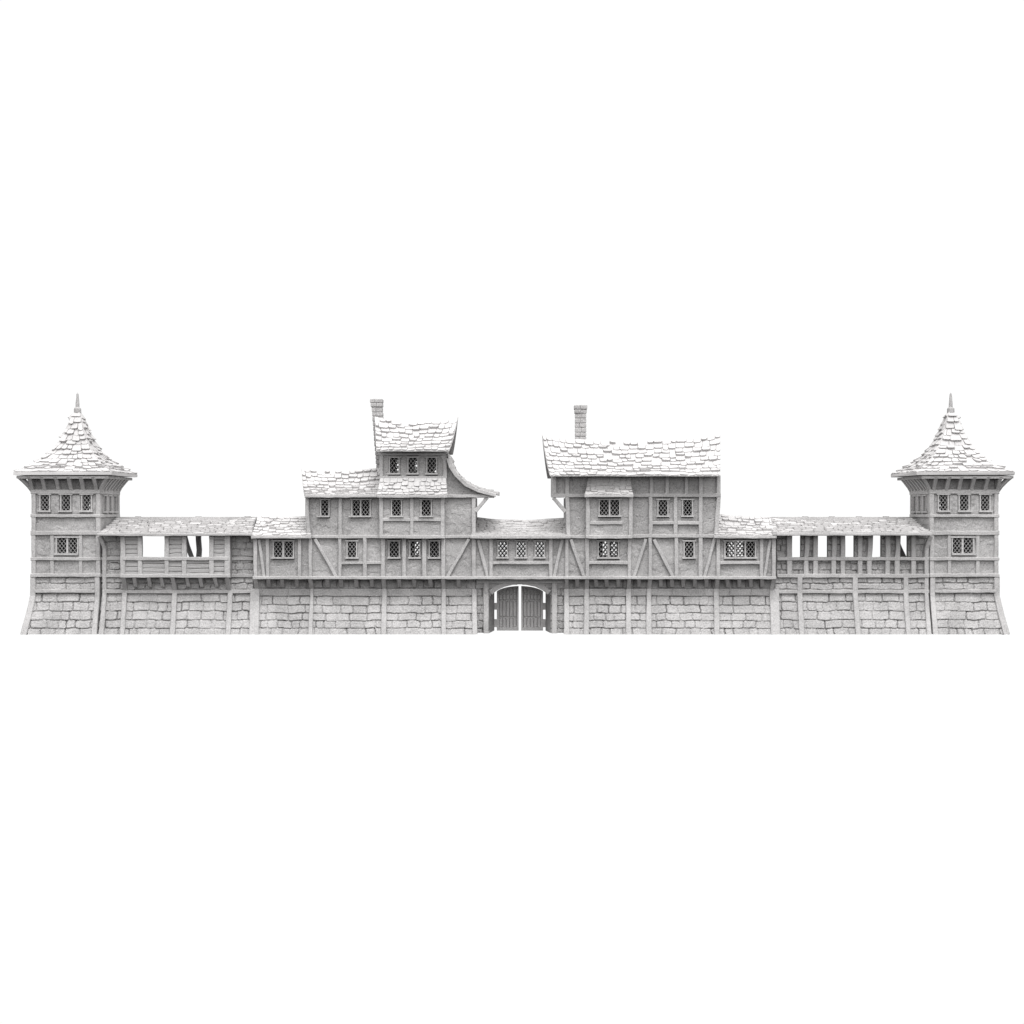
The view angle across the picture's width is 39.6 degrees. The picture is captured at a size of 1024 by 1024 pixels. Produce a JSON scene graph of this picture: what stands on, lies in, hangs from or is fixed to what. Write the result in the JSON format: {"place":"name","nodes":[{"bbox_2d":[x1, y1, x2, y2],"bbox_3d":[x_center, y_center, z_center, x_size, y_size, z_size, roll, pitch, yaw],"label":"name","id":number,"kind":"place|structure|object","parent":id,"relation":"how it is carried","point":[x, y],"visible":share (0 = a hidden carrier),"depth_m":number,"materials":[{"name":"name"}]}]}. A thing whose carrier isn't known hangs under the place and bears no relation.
{"place":"outdoors","nodes":[
{"label":"outdoors","id":0,"kind":"place"},
{"bbox_2d":[13,392,137,634],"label":"watch tower","id":1,"kind":"structure","parent":0,"point":[73,474],"depth_m":168.59,"materials":[{"name":"grey stone"}]},
{"bbox_2d":[37,494,51,511],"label":"window","id":2,"kind":"structure","parent":1,"relation":"in","point":[40,495],"depth_m":168.45,"materials":[{"name":"grey"}]},
{"bbox_2d":[58,494,72,511],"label":"window","id":3,"kind":"structure","parent":1,"relation":"in","point":[70,495],"depth_m":168.50,"materials":[{"name":"grey"}]},
{"bbox_2d":[54,536,78,554],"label":"window","id":4,"kind":"structure","parent":1,"relation":"in","point":[67,538],"depth_m":168.50,"materials":[{"name":"grey"}]},
{"bbox_2d":[79,494,93,511],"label":"window","id":5,"kind":"structure","parent":1,"relation":"in","point":[82,495],"depth_m":168.41,"materials":[{"name":"grey"}]},
{"bbox_2d":[102,495,108,512],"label":"window","id":6,"kind":"structure","parent":1,"relation":"in","point":[104,496],"depth_m":170.44,"materials":[{"name":"grey"}]},
{"bbox_2d":[108,495,113,512],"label":"window","id":7,"kind":"structure","parent":1,"relation":"in","point":[110,496],"depth_m":172.87,"materials":[{"name":"grey"}]},
{"bbox_2d":[113,495,118,512],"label":"window","id":8,"kind":"structure","parent":1,"relation":"in","point":[115,496],"depth_m":175.04,"materials":[{"name":"grey"}]},
{"bbox_2d":[97,516,256,633],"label":"curtain wall","id":9,"kind":"structure","parent":0,"point":[175,589],"depth_m":168.17,"materials":[{"name":"grey stone"}]},
{"bbox_2d":[249,399,499,633],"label":"timber house","id":10,"kind":"structure","parent":0,"point":[340,557],"depth_m":167.66,"materials":[{"name":"grey stone"}]},
{"bbox_2d":[270,540,295,558],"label":"window","id":11,"kind":"structure","parent":10,"relation":"in","point":[283,542],"depth_m":167.51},
{"bbox_2d":[317,499,330,516],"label":"window","id":12,"kind":"structure","parent":10,"relation":"in","point":[321,501],"depth_m":167.47,"materials":[{"name":"grey"}]},
{"bbox_2d":[345,540,358,558],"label":"window","id":13,"kind":"structure","parent":10,"relation":"in","point":[347,541],"depth_m":167.47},
{"bbox_2d":[348,499,371,516],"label":"window","id":14,"kind":"structure","parent":10,"relation":"in","point":[360,500],"depth_m":167.47,"materials":[{"name":"grey"}]},
{"bbox_2d":[387,540,400,558],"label":"window","id":15,"kind":"structure","parent":10,"relation":"in","point":[389,557],"depth_m":167.63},
{"bbox_2d":[387,456,400,474],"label":"window","id":16,"kind":"structure","parent":10,"relation":"in","point":[389,457],"depth_m":167.39,"materials":[{"name":"grey"}]},
{"bbox_2d":[389,499,403,516],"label":"window","id":17,"kind":"structure","parent":10,"relation":"in","point":[392,515],"depth_m":166.70,"materials":[{"name":"grey"}]},
{"bbox_2d":[406,456,419,474],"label":"window","id":18,"kind":"structure","parent":10,"relation":"in","point":[408,457],"depth_m":167.43,"materials":[{"name":"grey"}]},
{"bbox_2d":[408,540,421,558],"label":"window","id":19,"kind":"structure","parent":10,"relation":"in","point":[410,557],"depth_m":167.63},
{"bbox_2d":[419,499,433,516],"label":"window","id":20,"kind":"structure","parent":10,"relation":"in","point":[430,500],"depth_m":166.70,"materials":[{"name":"grey"}]},
{"bbox_2d":[425,456,438,474],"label":"window","id":21,"kind":"structure","parent":10,"relation":"in","point":[436,457],"depth_m":167.43,"materials":[{"name":"grey"}]},
{"bbox_2d":[427,540,440,558],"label":"window","id":22,"kind":"structure","parent":10,"relation":"in","point":[429,542],"depth_m":167.63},
{"bbox_2d":[0,0,1023,1023],"label":"sky","id":23,"kind":"structure","parent":0,"point":[788,231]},
{"bbox_2d":[470,517,570,632],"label":"gatehouse","id":24,"kind":"object","parent":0,"point":[496,570],"visible":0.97,"depth_m":168.62,"materials":[{"name":"grey paint"}]},
{"bbox_2d":[496,540,508,558],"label":"window","id":25,"kind":"structure","parent":24,"relation":"in","point":[498,541],"depth_m":167.47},
{"bbox_2d":[494,586,518,630],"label":"gate door","id":26,"kind":"structure","parent":24,"relation":"in","point":[507,605],"depth_m":172.79,"materials":[{"name":"grey wood"}]},
{"bbox_2d":[514,540,527,558],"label":"window","id":27,"kind":"structure","parent":24,"relation":"in","point":[525,541],"depth_m":167.47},
{"bbox_2d":[521,586,544,630],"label":"gate door","id":28,"kind":"structure","parent":24,"relation":"in","point":[532,605],"depth_m":172.79,"materials":[{"name":"grey wood"}]},
{"bbox_2d":[533,540,545,558],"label":"window","id":29,"kind":"structure","parent":24,"relation":"in","point":[535,541],"depth_m":167.47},
{"bbox_2d":[542,405,779,633],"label":"timber house","id":30,"kind":"structure","parent":0,"point":[650,509],"depth_m":167.65,"materials":[{"name":"grey stone"}]},
{"bbox_2d":[596,540,620,558],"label":"window","id":31,"kind":"structure","parent":30,"relation":"in","point":[608,542],"depth_m":167.47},
{"bbox_2d":[597,499,621,516],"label":"window","id":32,"kind":"structure","parent":30,"relation":"in","point":[608,500],"depth_m":166.61,"materials":[{"name":"grey"}]},
{"bbox_2d":[611,542,617,556],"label":"window","id":33,"kind":"structure","parent":30,"relation":"in","point":[611,542],"depth_m":175.98,"materials":[{"name":"grey"}]},
{"bbox_2d":[656,499,669,516],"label":"window","id":34,"kind":"structure","parent":30,"relation":"in","point":[658,500],"depth_m":167.47,"materials":[{"name":"grey"}]},
{"bbox_2d":[681,499,693,516],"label":"window","id":35,"kind":"structure","parent":30,"relation":"in","point":[691,501],"depth_m":167.47,"materials":[{"name":"grey"}]},
{"bbox_2d":[682,540,696,558],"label":"window","id":36,"kind":"structure","parent":30,"relation":"in","point":[684,541],"depth_m":167.47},
{"bbox_2d":[727,542,737,556],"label":"window","id":37,"kind":"structure","parent":30,"relation":"in","point":[728,542],"depth_m":176.02,"materials":[{"name":"grey"}]},
{"bbox_2d":[736,542,742,556],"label":"window","id":38,"kind":"structure","parent":30,"relation":"in","point":[737,552],"depth_m":175.98,"materials":[{"name":"grey"}]},
{"bbox_2d":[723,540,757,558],"bbox_3d":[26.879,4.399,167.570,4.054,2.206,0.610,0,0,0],"label":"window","id":39,"kind":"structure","parent":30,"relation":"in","point":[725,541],"depth_m":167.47,"materials":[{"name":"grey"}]},
{"bbox_2d":[770,516,932,633],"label":"curtain wall","id":40,"kind":"structure","parent":0,"point":[862,590],"depth_m":168.47,"materials":[{"name":"grey stone"}]},
{"bbox_2d":[891,393,1014,634],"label":"watch tower","id":41,"kind":"structure","parent":0,"point":[955,474],"depth_m":168.57,"materials":[{"name":"grey stone"}]},
{"bbox_2d":[911,495,915,512],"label":"window","id":42,"kind":"structure","parent":41,"relation":"in","point":[914,496],"depth_m":174.91,"materials":[{"name":"grey"}]},
{"bbox_2d":[916,495,921,512],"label":"window","id":43,"kind":"structure","parent":41,"relation":"in","point":[919,496],"depth_m":172.79,"materials":[{"name":"grey"}]},
{"bbox_2d":[921,495,926,512],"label":"window","id":44,"kind":"structure","parent":41,"relation":"in","point":[924,496],"depth_m":170.15,"materials":[{"name":"grey"}]},
{"bbox_2d":[936,494,950,511],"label":"window","id":45,"kind":"structure","parent":41,"relation":"in","point":[938,510],"depth_m":168.50,"materials":[{"name":"grey"}]},
{"bbox_2d":[950,536,975,554],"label":"window","id":46,"kind":"structure","parent":41,"relation":"in","point":[962,538],"depth_m":168.50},
{"bbox_2d":[957,493,971,511],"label":"window","id":47,"kind":"structure","parent":41,"relation":"in","point":[959,494],"depth_m":168.45,"materials":[{"name":"grey"}]},
{"bbox_2d":[978,493,992,511],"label":"window","id":48,"kind":"structure","parent":41,"relation":"in","point":[989,494],"depth_m":168.45,"materials":[{"name":"grey"}]}
]}

